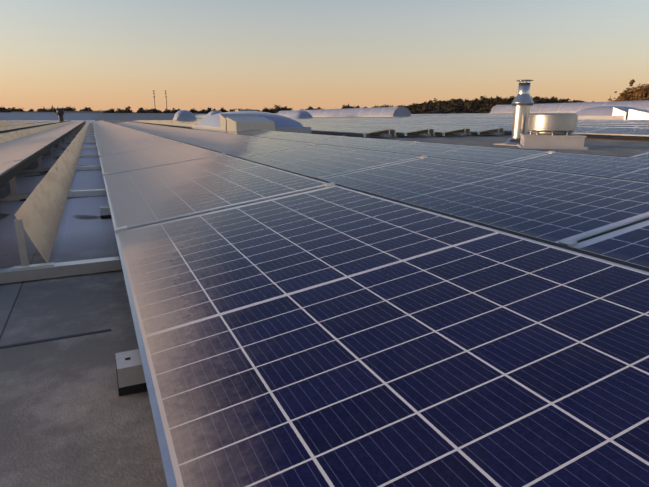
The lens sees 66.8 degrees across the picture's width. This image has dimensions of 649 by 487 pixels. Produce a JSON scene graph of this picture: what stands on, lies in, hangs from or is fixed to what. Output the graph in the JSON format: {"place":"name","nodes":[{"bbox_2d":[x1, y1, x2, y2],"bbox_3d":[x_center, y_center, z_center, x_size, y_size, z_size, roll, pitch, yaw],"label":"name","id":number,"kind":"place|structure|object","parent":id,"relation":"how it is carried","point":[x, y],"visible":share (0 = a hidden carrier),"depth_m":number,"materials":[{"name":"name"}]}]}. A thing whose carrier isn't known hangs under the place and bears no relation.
{"place":"outdoors","nodes":[
{"label":"outdoors","id":0,"kind":"place"},
{"bbox_2d":[0,112,207,119],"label":"parapet wall","id":1,"kind":"structure","parent":0,"point":[87,116],"depth_m":105.58,"materials":[{"name":"grey concrete"}]},
{"bbox_2d":[11,111,275,113],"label":"buildings","id":2,"kind":"structure","parent":0,"point":[66,112],"depth_m":692.07,"materials":[{"name":"grey"}]},
{"bbox_2d":[0,104,399,112],"bbox_3d":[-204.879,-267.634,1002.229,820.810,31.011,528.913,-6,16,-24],"label":"treeline","id":3,"kind":"object","parent":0,"point":[153,110],"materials":[{"name":"green plant"}]},
{"bbox_2d":[206,111,222,116],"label":"skylight dome","id":4,"kind":"structure","parent":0,"point":[210,113],"depth_m":57.26,"materials":[{"name":"plastic"}]},
{"bbox_2d":[0,120,648,486],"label":"roof slab","id":5,"kind":"structure","parent":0,"point":[70,416],"depth_m":1.30,"materials":[{"name":"grey concrete"}]},
{"bbox_2d":[0,329,110,348],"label":"roof seams","id":6,"kind":"object","parent":5,"relation":"on","point":[52,339],"visible":1,"depth_m":1.40,"materials":[{"name":"grey"}]},
{"bbox_2d":[56,109,63,122],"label":"roof vent","id":7,"kind":"object","parent":5,"relation":"on","point":[60,113],"visible":0.85,"depth_m":44.55,"materials":[{"name":"grey metal"}]},
{"bbox_2d":[173,118,196,120],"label":"skylight curb","id":8,"kind":"structure","parent":5,"relation":"on","point":[184,119],"depth_m":53.57,"materials":[{"name":"white metal"}]},
{"bbox_2d":[174,110,194,117],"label":"skylight dome","id":9,"kind":"structure","parent":8,"relation":"on","point":[183,114],"depth_m":53.74,"materials":[{"name":"plastic"}]},
{"bbox_2d":[235,109,257,110],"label":"roof unit","id":10,"kind":"structure","parent":5,"relation":"on","point":[245,110],"depth_m":59.76,"materials":[{"name":"white metal"}]},
{"bbox_2d":[192,125,310,133],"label":"skylight curb","id":11,"kind":"structure","parent":5,"relation":"on","point":[283,129],"depth_m":15.29,"materials":[{"name":"white metal"}]},
{"bbox_2d":[220,114,274,131],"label":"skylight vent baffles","id":12,"kind":"object","parent":11,"relation":"on","point":[235,122],"visible":0.69,"depth_m":13.62,"materials":[{"name":"white metal"}]},
{"bbox_2d":[196,111,303,126],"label":"skylight dome","id":13,"kind":"structure","parent":11,"relation":"on","point":[277,119],"depth_m":15.60,"materials":[{"name":"white plastic"}]},
{"bbox_2d":[0,112,648,486],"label":"solar panel frames","id":14,"kind":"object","parent":5,"relation":"on","point":[25,271],"visible":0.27,"depth_m":1.98,"materials":[{"name":"silver metal"}]},
{"bbox_2d":[0,128,501,197],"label":"solar array ballast blocks","id":15,"kind":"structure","parent":14,"relation":"on","point":[5,190],"depth_m":7.33,"materials":[{"name":"grey concrete"}]},
{"bbox_2d":[0,121,503,262],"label":"solar array wind deflectors","id":16,"kind":"object","parent":14,"relation":"attached to","point":[39,212],"visible":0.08,"depth_m":3.08,"materials":[{"name":"silver metal"}]},
{"bbox_2d":[0,112,648,486],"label":"solar panels","id":17,"kind":"object","parent":14,"relation":"on","point":[334,336],"visible":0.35,"depth_m":1.03,"materials":[{"name":"blue glass"}]},
{"bbox_2d":[0,120,648,395],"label":"solar array rubber pads","id":18,"kind":"object","parent":5,"relation":"on","point":[10,173],"visible":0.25,"depth_m":2.64,"materials":[{"name":"black rubber"}]},
{"bbox_2d":[100,205,145,387],"bbox_3d":[-0.401,0.282,1.161,0.165,0.046,4.464,-6,16,-24],"label":"solar array feet","id":19,"kind":"object","parent":18,"relation":"on","point":[130,372],"visible":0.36,"depth_m":1.11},
{"bbox_2d":[276,107,410,116],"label":"barrel vault curb bars","id":20,"kind":"object","parent":5,"relation":"on","point":[354,116],"visible":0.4,"depth_m":56.72,"materials":[{"name":"white metal"}]},
{"bbox_2d":[277,107,409,115],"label":"barrel skylight","id":21,"kind":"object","parent":20,"relation":"on","point":[399,111],"depth_m":56.76},
{"bbox_2d":[495,80,533,145],"bbox_3d":[4.519,-2.989,11.266,0.783,1.433,0.783,-6,16,-24],"label":"flue chimney","id":22,"kind":"object","parent":5,"relation":"on","point":[522,103],"visible":0.94,"depth_m":11.14,"materials":[{"name":"silver metal"}]},
{"bbox_2d":[517,134,587,149],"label":"vent curb","id":23,"kind":"structure","parent":5,"relation":"on","point":[531,141],"depth_m":9.97,"materials":[{"name":"white metal"}]},
{"bbox_2d":[528,113,577,134],"bbox_3d":[4.812,-2.528,10.393,0.947,0.446,0.947,-6,16,-24],"label":"exhaust fan","id":24,"kind":"object","parent":23,"relation":"on","point":[552,123],"visible":1,"depth_m":10.04,"materials":[{"name":"metal"}]},
{"bbox_2d":[471,132,648,142],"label":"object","id":25,"kind":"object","parent":5,"relation":"on","point":[637,139],"depth_m":14.49,"materials":[{"name":"grey metal"}]},
{"bbox_2d":[490,101,632,112],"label":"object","id":26,"kind":"object","parent":5,"relation":"on","point":[545,112],"visible":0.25,"depth_m":52.13,"materials":[{"name":"white metal"}]},
{"bbox_2d":[491,100,648,112],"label":"barrel skylight","id":27,"kind":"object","parent":26,"relation":"on","point":[568,107],"depth_m":49.20},
{"bbox_2d":[578,116,623,118],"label":"skylight curb","id":28,"kind":"structure","parent":5,"relation":"on","point":[600,117],"depth_m":24.53,"materials":[{"name":"white metal"}]},
{"bbox_2d":[574,106,637,115],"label":"skylight dome","id":29,"kind":"structure","parent":28,"relation":"on","point":[601,111],"depth_m":24.82,"materials":[{"name":"plastic"}]},
{"bbox_2d":[612,107,648,119],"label":"skylight vent baffles","id":30,"kind":"object","parent":28,"relation":"attached to","point":[635,114],"visible":0.62,"depth_m":23.18,"materials":[{"name":"metal"}]},
{"bbox_2d":[0,0,648,111],"label":"sky","id":31,"kind":"structure","parent":0,"point":[97,55],"materials":[{"name":"orange"}]},
{"bbox_2d":[413,108,490,113],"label":"hill canopy","id":32,"kind":"object","parent":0,"point":[442,111],"depth_m":501.64,"materials":[{"name":"black"}]},
{"bbox_2d":[397,95,593,113],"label":"hill trees","id":33,"kind":"object","parent":32,"relation":"on","point":[470,106],"materials":[{"name":"green plant"}]},
{"bbox_2d":[608,79,648,100],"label":"trees","id":34,"kind":"object","parent":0,"point":[640,94],"materials":[{"name":"green plant"}]},
{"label":"skylight curb","id":35,"kind":"structure","parent":0,"visible":0},
{"bbox_2d":[289,111,312,117],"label":"skylight dome","id":36,"kind":"structure","parent":35,"relation":"on","point":[300,114],"depth_m":56.33,"materials":[{"name":"plastic"}]},
{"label":"barrel vault bars","id":37,"kind":"structure","parent":0,"visible":0},
{"bbox_2d":[194,114,206,118],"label":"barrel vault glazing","id":38,"kind":"structure","parent":37,"relation":"on","point":[200,116],"depth_m":106.58,"materials":[{"name":"plastic"}]}
]}

